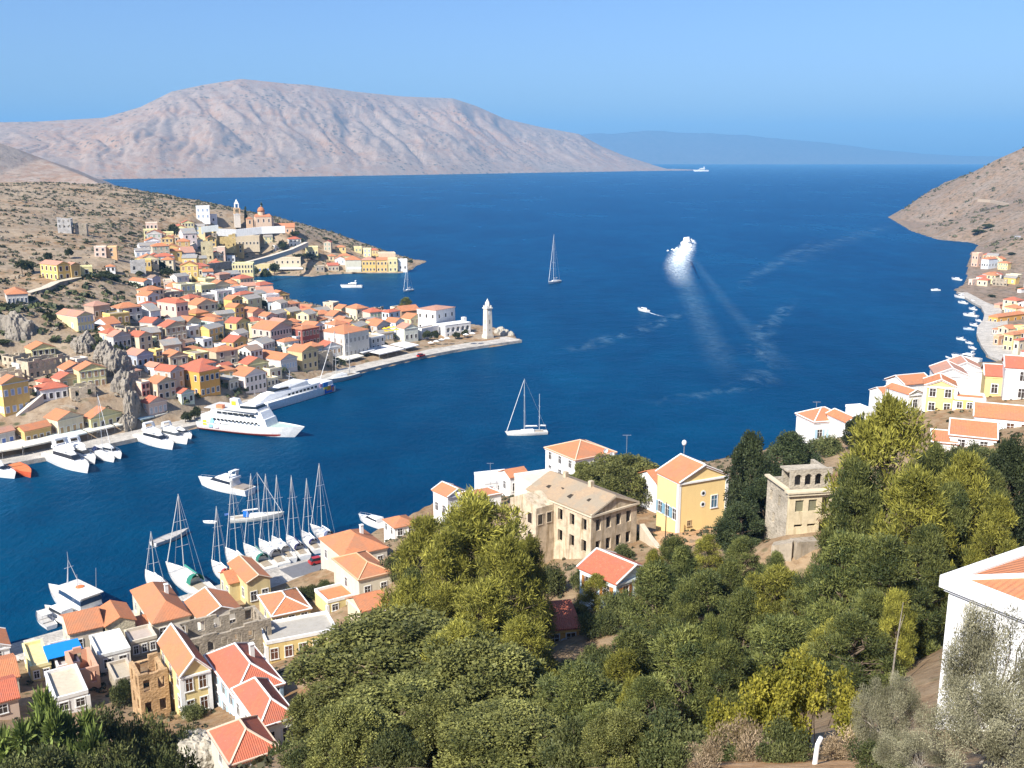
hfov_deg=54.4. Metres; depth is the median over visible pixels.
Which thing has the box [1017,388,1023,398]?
window
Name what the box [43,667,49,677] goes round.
window
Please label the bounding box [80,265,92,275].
house
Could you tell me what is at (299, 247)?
road wall
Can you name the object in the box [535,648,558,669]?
shrub
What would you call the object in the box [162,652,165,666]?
window
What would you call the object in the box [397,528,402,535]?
window
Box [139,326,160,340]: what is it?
house
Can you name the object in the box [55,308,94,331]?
house
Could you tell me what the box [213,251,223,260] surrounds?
house
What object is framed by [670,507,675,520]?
window
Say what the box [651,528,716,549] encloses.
dirt yard
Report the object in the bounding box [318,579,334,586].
shrub
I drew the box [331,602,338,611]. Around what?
window
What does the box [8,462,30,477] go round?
open boat
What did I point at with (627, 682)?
pine tree
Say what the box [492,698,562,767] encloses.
carob tree
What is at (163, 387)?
house
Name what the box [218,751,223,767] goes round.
window
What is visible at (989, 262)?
house
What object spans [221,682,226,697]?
window
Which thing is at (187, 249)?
house
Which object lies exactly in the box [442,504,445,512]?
window
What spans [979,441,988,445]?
window
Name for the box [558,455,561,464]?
window
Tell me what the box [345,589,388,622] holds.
house
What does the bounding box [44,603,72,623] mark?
motor boat
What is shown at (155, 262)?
house
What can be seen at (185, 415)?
round tree
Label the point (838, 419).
house
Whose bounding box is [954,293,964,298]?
motor yacht
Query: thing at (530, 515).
window
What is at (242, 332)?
house
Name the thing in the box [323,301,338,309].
house
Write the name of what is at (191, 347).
house
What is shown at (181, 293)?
house
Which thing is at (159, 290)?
house
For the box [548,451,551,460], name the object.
window
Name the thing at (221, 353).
house
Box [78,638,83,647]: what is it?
window
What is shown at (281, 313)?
house
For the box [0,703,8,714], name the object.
window
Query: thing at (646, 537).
retaining wall
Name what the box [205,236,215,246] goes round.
house
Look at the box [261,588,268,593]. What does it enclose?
window
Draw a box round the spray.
[667,242,692,250]
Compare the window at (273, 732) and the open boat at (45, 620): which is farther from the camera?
the open boat at (45, 620)
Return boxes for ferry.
[196,390,303,436]
[242,372,334,409]
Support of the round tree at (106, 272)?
on the hillside
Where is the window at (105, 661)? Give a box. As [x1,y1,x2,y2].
[103,657,111,669]
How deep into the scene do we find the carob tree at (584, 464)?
183.31 m
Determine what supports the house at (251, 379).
on the hillside
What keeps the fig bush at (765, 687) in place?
on the ground at (946, 200)
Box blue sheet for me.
[43,638,81,662]
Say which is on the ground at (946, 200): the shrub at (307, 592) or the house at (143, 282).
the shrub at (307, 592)
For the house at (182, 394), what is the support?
on the hillside
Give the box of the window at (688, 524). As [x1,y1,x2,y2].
[686,520,691,526]
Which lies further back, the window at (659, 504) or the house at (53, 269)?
the house at (53, 269)
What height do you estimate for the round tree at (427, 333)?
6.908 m
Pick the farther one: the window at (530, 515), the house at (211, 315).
the house at (211, 315)
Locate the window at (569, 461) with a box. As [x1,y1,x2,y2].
[567,460,571,468]
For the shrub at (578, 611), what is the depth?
120.50 m
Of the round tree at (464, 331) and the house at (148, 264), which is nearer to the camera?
the round tree at (464, 331)
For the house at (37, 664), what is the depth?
158.11 m
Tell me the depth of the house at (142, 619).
175.19 m
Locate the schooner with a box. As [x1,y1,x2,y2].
[320,331,360,382]
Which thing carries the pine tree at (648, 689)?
on the ground at (946, 200)
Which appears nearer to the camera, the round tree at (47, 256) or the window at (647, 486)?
the window at (647, 486)
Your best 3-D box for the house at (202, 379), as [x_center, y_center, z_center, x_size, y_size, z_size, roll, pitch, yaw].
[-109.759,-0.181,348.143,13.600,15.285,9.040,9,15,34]
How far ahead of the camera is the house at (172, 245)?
584.02 m
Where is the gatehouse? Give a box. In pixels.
[246,217,252,227]
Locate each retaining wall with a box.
[28,277,81,294]
[58,405,75,409]
[206,261,231,270]
[639,524,658,550]
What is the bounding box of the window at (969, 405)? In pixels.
[966,402,972,408]
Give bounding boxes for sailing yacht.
[89,394,114,461]
[145,533,171,587]
[165,494,215,593]
[211,506,229,578]
[224,475,283,522]
[225,476,247,561]
[243,473,277,570]
[258,474,290,566]
[271,475,296,562]
[286,477,310,559]
[301,478,320,553]
[310,465,334,537]
[403,266,413,291]
[548,238,561,283]
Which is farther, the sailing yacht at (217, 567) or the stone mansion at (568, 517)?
the sailing yacht at (217, 567)
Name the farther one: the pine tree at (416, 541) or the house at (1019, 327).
the house at (1019, 327)
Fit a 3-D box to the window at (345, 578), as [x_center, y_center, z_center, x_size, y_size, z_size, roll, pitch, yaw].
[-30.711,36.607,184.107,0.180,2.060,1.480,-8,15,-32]
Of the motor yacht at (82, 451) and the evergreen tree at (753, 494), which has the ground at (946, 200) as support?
the evergreen tree at (753, 494)
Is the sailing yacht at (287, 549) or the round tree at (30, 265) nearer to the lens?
the sailing yacht at (287, 549)
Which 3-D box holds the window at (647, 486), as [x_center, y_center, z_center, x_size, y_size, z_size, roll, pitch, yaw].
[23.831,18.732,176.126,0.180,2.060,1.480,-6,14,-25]
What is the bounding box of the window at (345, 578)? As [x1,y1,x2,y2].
[344,575,347,588]
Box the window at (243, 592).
[241,586,244,598]
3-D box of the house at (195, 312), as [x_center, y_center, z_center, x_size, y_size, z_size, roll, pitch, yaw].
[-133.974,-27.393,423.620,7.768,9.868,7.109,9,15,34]
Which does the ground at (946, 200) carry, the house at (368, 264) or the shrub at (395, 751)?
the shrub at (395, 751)
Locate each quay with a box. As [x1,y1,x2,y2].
[0,337,521,465]
[9,555,320,660]
[957,292,1015,360]
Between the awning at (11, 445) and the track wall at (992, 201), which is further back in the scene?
the track wall at (992, 201)
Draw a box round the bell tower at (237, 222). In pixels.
[233,200,240,227]
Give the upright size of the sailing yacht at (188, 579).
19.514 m
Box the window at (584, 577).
[582,574,594,588]
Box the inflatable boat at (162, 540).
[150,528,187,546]
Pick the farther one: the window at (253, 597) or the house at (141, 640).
the window at (253, 597)
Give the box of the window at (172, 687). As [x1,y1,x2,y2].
[170,681,174,698]
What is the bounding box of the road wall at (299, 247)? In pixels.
[246,242,307,264]
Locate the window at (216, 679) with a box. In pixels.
[213,671,219,687]
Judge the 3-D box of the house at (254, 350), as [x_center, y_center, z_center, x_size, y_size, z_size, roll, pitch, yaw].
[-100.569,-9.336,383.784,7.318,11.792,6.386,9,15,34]
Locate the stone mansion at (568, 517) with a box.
[510,471,639,563]
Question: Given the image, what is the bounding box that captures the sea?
[0,164,995,643]
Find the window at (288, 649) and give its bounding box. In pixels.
[284,644,293,657]
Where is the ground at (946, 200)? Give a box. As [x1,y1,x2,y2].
[0,148,1023,767]
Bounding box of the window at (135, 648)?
[133,645,139,655]
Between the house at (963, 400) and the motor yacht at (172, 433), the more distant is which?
the motor yacht at (172, 433)
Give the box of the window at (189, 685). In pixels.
[184,677,194,693]
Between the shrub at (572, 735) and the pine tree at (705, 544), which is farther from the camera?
the pine tree at (705, 544)
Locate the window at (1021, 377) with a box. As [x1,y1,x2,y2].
[1018,371,1023,381]
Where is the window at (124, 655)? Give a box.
[119,654,127,658]
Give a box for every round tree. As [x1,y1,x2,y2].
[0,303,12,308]
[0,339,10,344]
[14,259,27,273]
[26,259,33,271]
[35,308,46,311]
[43,252,52,259]
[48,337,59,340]
[64,246,73,255]
[93,273,107,278]
[98,270,111,274]
[104,273,121,279]
[159,260,166,266]
[159,266,173,276]
[167,223,178,234]
[181,411,191,422]
[189,406,201,418]
[254,266,259,276]
[259,268,271,276]
[262,300,266,307]
[269,263,279,275]
[277,239,286,250]
[290,231,299,235]
[303,253,314,257]
[422,330,431,340]
[430,330,438,337]
[452,331,460,338]
[461,329,468,337]
[971,229,987,234]
[981,223,993,227]
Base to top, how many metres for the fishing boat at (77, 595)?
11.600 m
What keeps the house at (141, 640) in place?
on the ground at (946, 200)
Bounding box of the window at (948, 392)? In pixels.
[944,389,951,398]
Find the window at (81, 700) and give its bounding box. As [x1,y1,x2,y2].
[75,696,85,707]
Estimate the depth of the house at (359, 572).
182.37 m
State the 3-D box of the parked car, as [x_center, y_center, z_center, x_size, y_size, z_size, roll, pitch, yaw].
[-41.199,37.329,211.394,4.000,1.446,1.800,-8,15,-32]
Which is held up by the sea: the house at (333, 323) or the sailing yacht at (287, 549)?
the sailing yacht at (287, 549)
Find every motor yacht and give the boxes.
[0,460,15,478]
[41,436,88,472]
[67,435,95,463]
[92,443,121,458]
[132,421,173,449]
[160,420,187,443]
[176,427,191,438]
[198,469,255,496]
[341,280,362,287]
[359,512,383,528]
[638,307,649,311]
[681,237,691,245]
[694,168,708,171]
[952,351,982,361]
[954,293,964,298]
[963,311,978,316]
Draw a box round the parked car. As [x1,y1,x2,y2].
[308,555,320,565]
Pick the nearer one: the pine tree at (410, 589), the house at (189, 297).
the pine tree at (410, 589)
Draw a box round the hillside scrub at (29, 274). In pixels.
[0,181,412,422]
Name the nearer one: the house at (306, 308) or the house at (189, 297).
the house at (189, 297)
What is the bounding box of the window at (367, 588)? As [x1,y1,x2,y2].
[364,585,370,592]
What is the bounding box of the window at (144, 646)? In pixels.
[141,643,148,652]
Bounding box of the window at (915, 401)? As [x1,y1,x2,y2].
[912,399,917,407]
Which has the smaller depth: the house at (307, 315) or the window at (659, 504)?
the window at (659, 504)
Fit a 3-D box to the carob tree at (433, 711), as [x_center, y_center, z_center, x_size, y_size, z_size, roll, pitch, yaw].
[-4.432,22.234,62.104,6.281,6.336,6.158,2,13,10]
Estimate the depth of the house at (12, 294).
374.78 m
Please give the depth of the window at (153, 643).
168.21 m
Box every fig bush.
[702,663,812,756]
[761,648,865,752]
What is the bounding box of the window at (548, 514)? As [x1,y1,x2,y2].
[546,510,551,522]
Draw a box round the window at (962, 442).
[957,439,965,446]
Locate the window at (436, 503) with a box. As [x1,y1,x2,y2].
[434,501,438,511]
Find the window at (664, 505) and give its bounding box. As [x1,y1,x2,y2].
[663,503,670,517]
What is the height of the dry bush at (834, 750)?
1.368 m
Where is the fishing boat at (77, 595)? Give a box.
[48,554,103,611]
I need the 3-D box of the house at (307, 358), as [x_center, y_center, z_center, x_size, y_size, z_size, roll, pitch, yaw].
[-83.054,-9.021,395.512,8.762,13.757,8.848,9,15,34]
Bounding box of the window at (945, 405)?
[943,403,950,409]
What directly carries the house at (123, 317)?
on the hillside
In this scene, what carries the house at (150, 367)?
on the hillside
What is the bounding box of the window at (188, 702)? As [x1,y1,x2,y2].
[186,698,194,705]
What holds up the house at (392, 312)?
on the hillside
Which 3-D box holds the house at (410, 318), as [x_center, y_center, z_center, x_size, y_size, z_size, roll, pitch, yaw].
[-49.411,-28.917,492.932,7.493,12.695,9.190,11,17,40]
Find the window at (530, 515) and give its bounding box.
[527,510,532,524]
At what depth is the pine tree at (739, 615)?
77.06 m
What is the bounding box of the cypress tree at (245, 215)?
[244,207,247,224]
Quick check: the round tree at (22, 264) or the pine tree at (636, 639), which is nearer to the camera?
the pine tree at (636, 639)
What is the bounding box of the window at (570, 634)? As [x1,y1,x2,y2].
[565,632,575,637]
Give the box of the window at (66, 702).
[59,700,69,710]
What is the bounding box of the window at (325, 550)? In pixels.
[324,548,327,559]
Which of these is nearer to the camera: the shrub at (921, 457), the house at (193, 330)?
the shrub at (921, 457)
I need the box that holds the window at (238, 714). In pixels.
[236,700,240,717]
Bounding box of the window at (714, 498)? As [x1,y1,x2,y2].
[710,494,717,508]
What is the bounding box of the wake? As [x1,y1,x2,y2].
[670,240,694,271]
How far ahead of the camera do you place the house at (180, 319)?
396.19 m
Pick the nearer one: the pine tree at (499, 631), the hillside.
the pine tree at (499, 631)
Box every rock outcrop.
[0,311,35,340]
[70,330,95,353]
[92,340,113,364]
[103,347,132,376]
[109,368,137,397]
[118,413,136,431]
[123,390,142,418]
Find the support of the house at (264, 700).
on the ground at (946, 200)
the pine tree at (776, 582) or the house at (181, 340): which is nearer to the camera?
the pine tree at (776, 582)
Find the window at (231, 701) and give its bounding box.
[228,692,234,708]
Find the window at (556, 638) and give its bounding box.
[549,633,559,643]
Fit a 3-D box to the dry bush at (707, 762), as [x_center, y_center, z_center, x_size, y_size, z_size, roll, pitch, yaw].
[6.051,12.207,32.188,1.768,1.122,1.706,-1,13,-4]
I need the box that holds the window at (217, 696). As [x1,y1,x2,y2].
[215,690,220,706]
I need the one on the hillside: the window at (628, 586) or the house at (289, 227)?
the house at (289, 227)
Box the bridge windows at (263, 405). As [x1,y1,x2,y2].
[240,404,265,408]
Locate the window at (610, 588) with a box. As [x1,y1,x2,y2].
[599,585,612,595]
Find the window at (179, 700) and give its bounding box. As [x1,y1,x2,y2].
[177,693,180,707]
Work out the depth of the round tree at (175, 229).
682.13 m
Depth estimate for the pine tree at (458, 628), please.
74.47 m
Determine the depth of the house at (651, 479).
175.10 m
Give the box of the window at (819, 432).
[814,429,824,438]
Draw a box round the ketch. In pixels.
[505,379,547,435]
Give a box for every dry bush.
[681,741,723,767]
[700,711,767,761]
[819,723,870,760]
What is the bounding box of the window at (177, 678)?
[176,674,179,689]
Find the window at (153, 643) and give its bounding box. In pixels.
[150,640,156,650]
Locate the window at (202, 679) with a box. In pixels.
[198,673,207,689]
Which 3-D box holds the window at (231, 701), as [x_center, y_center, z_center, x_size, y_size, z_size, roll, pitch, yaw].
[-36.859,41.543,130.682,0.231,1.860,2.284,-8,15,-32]
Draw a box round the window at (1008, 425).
[1006,422,1014,428]
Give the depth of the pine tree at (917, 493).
81.35 m
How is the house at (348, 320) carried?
on the hillside
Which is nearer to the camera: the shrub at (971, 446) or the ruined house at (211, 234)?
the shrub at (971, 446)
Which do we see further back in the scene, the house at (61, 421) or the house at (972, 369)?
the house at (61, 421)
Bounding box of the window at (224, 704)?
[222,700,227,711]
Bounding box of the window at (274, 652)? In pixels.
[270,647,279,660]
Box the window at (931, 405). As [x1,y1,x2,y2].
[927,402,934,410]
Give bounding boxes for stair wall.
[16,394,43,416]
[190,239,202,248]
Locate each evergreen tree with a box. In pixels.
[709,501,766,554]
[722,429,774,531]
[723,487,745,518]
[741,472,773,534]
[763,430,823,476]
[841,414,864,448]
[980,432,1023,549]
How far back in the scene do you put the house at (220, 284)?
490.77 m
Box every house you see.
[0,366,22,377]
[0,374,29,416]
[0,425,15,443]
[0,627,10,655]
[0,653,20,691]
[0,674,20,719]
[1,352,31,366]
[4,287,28,304]
[12,362,26,374]
[15,420,51,440]
[16,354,69,379]
[22,639,50,681]
[24,340,55,359]
[33,381,68,401]
[35,378,52,384]
[39,259,70,279]
[43,408,83,433]
[44,663,90,712]
[48,638,79,668]
[50,371,76,385]
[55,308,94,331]
[57,217,73,233]
[57,360,79,373]
[59,606,103,654]
[64,646,100,689]
[68,262,80,277]
[68,382,95,399]
[70,356,87,362]
[72,360,106,385]
[74,223,88,235]
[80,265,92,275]
[83,301,109,319]
[83,406,121,427]
[89,628,130,672]
[93,245,106,257]
[94,316,120,326]
[95,324,113,330]
[99,328,116,339]
[99,600,136,636]
[102,310,129,324]
[105,264,115,273]
[105,329,131,348]
[106,245,118,259]
[107,658,129,687]
[110,302,142,322]
[114,325,139,332]
[124,624,157,657]
[126,347,153,367]
[129,277,151,287]
[129,652,170,720]
[130,259,145,275]
[130,330,152,350]
[130,581,191,639]
[131,368,141,377]
[134,248,150,257]
[135,258,151,271]
[135,325,162,337]
[135,379,149,396]
[135,614,148,626]
[136,285,163,299]
[136,290,159,303]
[137,242,155,253]
[137,253,158,269]
[139,301,156,305]
[139,316,164,325]
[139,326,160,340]
[140,303,160,317]
[140,395,167,415]
[143,228,156,239]
[143,361,161,375]
[144,237,160,242]
[145,222,157,228]
[146,229,162,242]
[146,275,160,286]
[148,348,162,363]
[148,374,176,398]
[150,243,169,253]
[152,336,156,347]
[154,253,174,260]
[154,364,184,387]
[155,338,181,352]
[156,297,188,317]
[156,623,213,717]
[157,319,186,339]
[160,235,174,244]
[161,256,175,271]
[161,336,185,347]
[162,231,173,235]
[162,348,188,365]
[163,278,172,288]
[164,288,183,296]
[164,290,173,296]
[164,316,185,323]
[165,282,176,288]
[166,289,179,296]
[169,243,180,248]
[170,248,181,261]
[170,272,189,282]
[172,282,195,292]
[175,605,271,658]
[176,238,189,246]
[176,387,194,404]
[178,228,197,249]
[178,246,195,253]
[179,260,198,281]
[180,220,193,227]
[180,294,201,301]
[180,361,220,397]
[181,254,198,262]
[181,315,201,326]
[181,345,206,351]
[183,292,200,295]
[183,338,195,346]
[183,349,208,362]
[184,586,240,629]
[186,324,199,337]
[188,297,216,312]
[188,308,208,316]
[190,358,215,366]
[194,282,215,292]
[194,336,212,347]
[195,224,205,240]
[196,205,210,223]
[197,313,222,318]
[198,255,206,263]
[198,263,209,268]
[198,277,215,282]
[199,266,202,276]
[199,316,223,331]
[200,322,223,341]
[201,241,213,263]
[201,292,214,299]
[201,297,218,310]
[202,268,213,276]
[203,642,285,715]
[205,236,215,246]
[206,233,216,244]
[206,715,280,767]
[207,345,237,363]
[209,260,223,272]
[210,214,216,224]
[210,279,230,288]
[210,289,231,306]
[211,309,234,323]
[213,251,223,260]
[214,272,230,280]
[214,343,225,346]
[216,246,225,260]
[216,361,232,366]
[217,233,236,252]
[218,569,240,600]
[219,365,235,375]
[220,374,238,389]
[221,270,240,278]
[222,334,247,347]
[223,294,242,305]
[224,303,244,317]
[224,317,249,334]
[225,279,237,286]
[226,255,234,263]
[227,555,271,605]
[228,286,247,293]
[228,328,248,337]
[230,677,292,744]
[231,274,253,283]
[232,262,254,279]
[232,290,253,296]
[232,362,242,367]
[232,365,266,392]
[233,244,243,257]
[236,234,259,251]
[238,355,268,368]
[239,282,255,290]
[239,344,262,360]
[241,294,261,308]
[244,306,264,317]
[247,321,257,337]
[247,336,274,350]
[248,336,270,341]
[249,316,263,321]
[250,289,266,296]
[251,319,291,345]
[253,286,274,292]
[254,263,273,272]
[256,281,272,286]
[256,587,312,620]
[257,311,276,319]
[262,293,278,308]
[262,349,297,371]
[262,611,334,663]
[263,234,272,243]
[263,365,281,378]
[265,297,282,310]
[266,375,277,386]
[269,308,286,318]
[269,317,291,325]
[271,299,287,309]
[274,223,294,236]
[274,257,300,270]
[274,289,289,300]
[276,337,298,345]
[277,345,291,352]
[283,306,301,318]
[287,236,300,245]
[287,300,299,308]
[287,343,317,370]
[288,318,301,323]
[291,324,319,343]
[292,322,300,327]
[296,309,316,322]
[300,304,315,307]
[300,320,323,332]
[301,307,317,316]
[304,341,323,351]
[305,246,317,259]
[313,306,330,310]
[314,265,324,271]
[314,582,354,613]
[316,316,328,321]
[318,309,327,316]
[318,350,332,365]
[318,524,388,571]
[319,324,369,355]
[319,340,341,356]
[323,240,331,252]
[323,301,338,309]
[324,320,347,328]
[325,310,345,320]
[326,262,338,270]
[327,254,335,260]
[331,550,391,594]
[334,256,344,264]
[334,304,348,311]
[334,315,350,319]
[335,245,345,252]
[338,253,350,257]
[339,318,355,322]
[344,256,360,271]
[345,304,368,319]
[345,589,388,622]
[349,321,367,328]
[354,246,361,253]
[362,257,375,271]
[362,307,382,318]
[363,248,371,256]
[365,317,382,321]
[368,319,390,332]
[369,333,384,347]
[372,248,377,256]
[372,328,393,341]
[376,257,387,271]
[378,252,395,262]
[381,308,400,319]
[382,515,414,541]
[385,317,404,334]
[388,258,397,271]
[393,304,418,316]
[395,322,418,341]
[398,259,406,271]
[400,312,417,325]
[416,305,454,326]
[418,324,438,339]
[431,481,465,520]
[436,317,470,336]
[457,486,502,510]
[474,469,502,489]
[498,466,526,495]
[514,468,554,495]
[543,599,580,643]
[544,439,616,475]
[576,547,642,608]
[638,468,657,512]
[655,453,728,532]
[795,406,830,442]
[826,408,855,437]
[845,403,875,418]
[868,386,885,407]
[884,372,927,408]
[884,382,922,411]
[921,372,957,412]
[929,360,969,391]
[930,428,959,451]
[935,546,1023,730]
[947,355,981,392]
[948,417,998,446]
[952,391,985,409]
[968,278,978,284]
[971,252,982,266]
[973,401,1023,429]
[976,275,986,278]
[977,278,990,285]
[980,363,1002,396]
[981,257,997,268]
[986,253,999,256]
[987,273,999,283]
[988,311,1023,321]
[992,277,1007,285]
[992,324,1022,333]
[993,334,1003,344]
[994,302,1002,308]
[995,256,1005,264]
[998,261,1010,269]
[998,324,1015,333]
[1001,354,1023,399]
[1002,297,1023,309]
[1003,331,1021,349]
[1004,275,1019,284]
[1004,304,1022,312]
[1006,273,1021,278]
[1012,338,1023,354]
[1014,325,1023,330]
[1015,329,1023,337]
[1017,288,1023,292]
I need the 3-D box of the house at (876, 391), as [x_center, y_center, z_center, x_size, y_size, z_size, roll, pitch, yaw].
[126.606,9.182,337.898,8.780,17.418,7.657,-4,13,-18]
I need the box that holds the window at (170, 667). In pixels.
[169,663,172,677]
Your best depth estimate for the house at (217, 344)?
392.97 m
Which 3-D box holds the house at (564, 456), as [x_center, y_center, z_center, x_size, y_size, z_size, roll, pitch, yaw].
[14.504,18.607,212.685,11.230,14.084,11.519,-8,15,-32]
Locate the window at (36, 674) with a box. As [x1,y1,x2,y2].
[33,669,40,679]
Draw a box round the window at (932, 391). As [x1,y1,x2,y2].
[928,388,936,396]
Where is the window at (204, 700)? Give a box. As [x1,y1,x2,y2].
[200,694,209,708]
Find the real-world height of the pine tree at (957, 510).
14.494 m
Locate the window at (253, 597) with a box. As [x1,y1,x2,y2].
[250,590,257,601]
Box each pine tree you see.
[373,512,442,611]
[382,572,436,661]
[387,566,428,637]
[398,297,411,305]
[409,526,472,646]
[420,616,484,689]
[425,579,467,620]
[426,484,553,617]
[434,547,480,587]
[451,575,518,643]
[469,532,553,652]
[487,613,517,640]
[490,612,560,676]
[509,538,535,645]
[515,534,557,640]
[525,659,628,724]
[530,673,555,697]
[566,693,590,719]
[573,572,612,613]
[574,701,619,762]
[585,623,676,702]
[593,646,641,703]
[615,677,645,718]
[616,559,682,636]
[618,673,685,734]
[634,548,663,604]
[644,622,730,740]
[645,615,687,697]
[658,535,689,584]
[663,544,699,617]
[663,567,744,648]
[671,580,704,628]
[683,611,730,720]
[683,638,752,743]
[691,532,724,581]
[707,557,744,619]
[717,584,769,668]
[721,534,765,589]
[728,611,813,719]
[736,563,803,647]
[761,549,786,581]
[761,569,801,615]
[776,617,811,669]
[780,565,836,642]
[795,528,887,669]
[799,616,864,712]
[801,610,907,710]
[810,455,887,600]
[814,388,936,536]
[833,587,894,692]
[836,462,960,618]
[848,531,941,659]
[849,492,884,605]
[869,586,918,669]
[883,522,958,649]
[905,448,1013,567]
[914,439,955,525]
[929,479,975,568]
[962,492,1019,565]
[970,464,1012,557]
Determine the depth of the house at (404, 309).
515.78 m
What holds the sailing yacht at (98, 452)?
on the sea
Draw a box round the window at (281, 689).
[277,686,283,696]
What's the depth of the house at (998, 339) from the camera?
459.95 m
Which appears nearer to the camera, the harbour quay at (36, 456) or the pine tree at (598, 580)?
the pine tree at (598, 580)
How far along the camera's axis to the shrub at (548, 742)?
49.63 m
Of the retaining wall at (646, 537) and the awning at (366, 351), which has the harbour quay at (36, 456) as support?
the awning at (366, 351)
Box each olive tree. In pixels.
[849,669,929,746]
[871,728,962,767]
[921,670,1023,767]
[935,599,1023,763]
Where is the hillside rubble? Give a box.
[0,181,408,411]
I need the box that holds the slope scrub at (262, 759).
[12,395,1023,767]
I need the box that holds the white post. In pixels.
[812,736,822,763]
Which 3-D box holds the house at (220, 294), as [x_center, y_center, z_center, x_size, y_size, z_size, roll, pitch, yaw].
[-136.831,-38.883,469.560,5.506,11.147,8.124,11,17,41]
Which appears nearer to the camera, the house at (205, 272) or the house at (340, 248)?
the house at (205, 272)
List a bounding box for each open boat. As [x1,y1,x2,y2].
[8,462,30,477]
[36,608,56,629]
[203,520,216,523]
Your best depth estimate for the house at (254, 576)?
188.66 m
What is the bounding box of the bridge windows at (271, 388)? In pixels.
[267,386,288,390]
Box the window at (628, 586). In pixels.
[619,583,631,595]
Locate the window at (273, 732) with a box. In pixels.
[269,730,275,739]
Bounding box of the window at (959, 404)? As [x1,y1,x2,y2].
[956,401,962,408]
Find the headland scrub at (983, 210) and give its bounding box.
[900,147,1023,251]
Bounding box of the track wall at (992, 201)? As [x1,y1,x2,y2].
[977,199,1008,205]
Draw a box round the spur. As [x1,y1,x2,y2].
[0,143,115,185]
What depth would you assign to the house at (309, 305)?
513.89 m
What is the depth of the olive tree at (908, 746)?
25.83 m
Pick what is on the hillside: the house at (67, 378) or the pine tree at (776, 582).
the house at (67, 378)
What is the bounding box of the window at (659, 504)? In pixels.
[656,499,662,513]
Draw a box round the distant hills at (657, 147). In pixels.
[582,131,1003,163]
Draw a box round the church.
[254,207,273,226]
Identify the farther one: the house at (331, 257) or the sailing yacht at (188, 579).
the house at (331, 257)
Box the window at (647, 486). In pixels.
[644,483,648,495]
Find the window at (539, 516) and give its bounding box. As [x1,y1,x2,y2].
[537,513,543,525]
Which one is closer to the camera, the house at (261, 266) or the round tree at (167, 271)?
the round tree at (167, 271)
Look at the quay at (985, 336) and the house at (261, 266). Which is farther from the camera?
the house at (261, 266)
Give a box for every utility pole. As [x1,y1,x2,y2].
[665,502,666,538]
[890,602,904,688]
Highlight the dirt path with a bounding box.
[713,760,876,767]
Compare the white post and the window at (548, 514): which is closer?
the white post
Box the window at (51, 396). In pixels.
[49,392,53,398]
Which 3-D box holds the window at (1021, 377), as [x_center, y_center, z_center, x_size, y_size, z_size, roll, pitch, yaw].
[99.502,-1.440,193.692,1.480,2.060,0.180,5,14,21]
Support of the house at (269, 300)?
on the hillside
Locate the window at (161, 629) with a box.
[159,626,166,635]
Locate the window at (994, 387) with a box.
[990,383,998,393]
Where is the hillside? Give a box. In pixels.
[0,182,520,456]
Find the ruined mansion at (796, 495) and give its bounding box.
[764,459,834,538]
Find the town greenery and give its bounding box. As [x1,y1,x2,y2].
[0,266,395,403]
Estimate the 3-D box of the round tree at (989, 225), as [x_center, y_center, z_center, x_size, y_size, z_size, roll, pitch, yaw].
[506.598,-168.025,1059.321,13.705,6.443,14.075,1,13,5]
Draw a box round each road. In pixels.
[27,274,93,292]
[279,561,320,577]
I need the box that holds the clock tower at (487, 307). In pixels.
[482,298,493,338]
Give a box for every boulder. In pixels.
[173,728,213,767]
[506,331,513,335]
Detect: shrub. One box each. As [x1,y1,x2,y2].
[0,681,66,766]
[0,750,31,767]
[22,740,94,767]
[36,702,108,764]
[74,737,144,767]
[77,700,150,767]
[108,677,131,706]
[128,710,174,762]
[135,742,202,767]
[166,721,202,743]
[177,700,208,722]
[267,733,306,755]
[276,733,327,767]
[298,584,319,600]
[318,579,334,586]
[363,725,427,767]
[378,545,416,584]
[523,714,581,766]
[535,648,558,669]
[535,727,609,767]
[538,715,610,767]
[543,560,567,596]
[549,658,577,674]
[568,569,579,591]
[573,602,588,615]
[574,610,598,630]
[575,642,609,674]
[578,608,620,640]
[600,589,635,623]
[603,743,638,763]
[613,543,635,558]
[626,529,638,540]
[634,725,691,767]
[644,705,710,758]
[690,741,747,761]
[740,519,764,538]
[753,715,813,763]
[806,433,844,456]
[843,735,916,767]
[909,449,926,465]
[939,443,963,463]
[950,440,983,453]
[974,446,996,461]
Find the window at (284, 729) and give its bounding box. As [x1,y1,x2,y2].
[282,726,292,741]
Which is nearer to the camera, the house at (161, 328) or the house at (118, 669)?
the house at (118, 669)
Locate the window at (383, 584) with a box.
[380,581,386,589]
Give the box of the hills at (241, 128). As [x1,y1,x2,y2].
[0,79,689,178]
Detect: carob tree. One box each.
[280,670,363,742]
[282,602,490,717]
[303,699,392,767]
[326,672,467,767]
[393,629,547,720]
[398,688,487,767]
[432,697,571,767]
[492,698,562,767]
[570,460,601,484]
[575,452,658,507]
[578,708,663,767]
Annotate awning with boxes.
[0,440,22,457]
[16,436,51,449]
[48,429,87,440]
[82,424,114,434]
[112,422,134,426]
[137,415,153,420]
[279,267,302,268]
[336,354,363,360]
[360,348,374,354]
[369,345,404,354]
[390,341,418,352]
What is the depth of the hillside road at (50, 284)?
407.92 m
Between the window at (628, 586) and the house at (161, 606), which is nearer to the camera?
the window at (628, 586)
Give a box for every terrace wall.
[201,225,218,232]
[216,226,284,236]
[771,536,819,561]
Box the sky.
[0,0,1023,155]
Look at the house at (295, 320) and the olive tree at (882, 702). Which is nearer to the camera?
the olive tree at (882, 702)

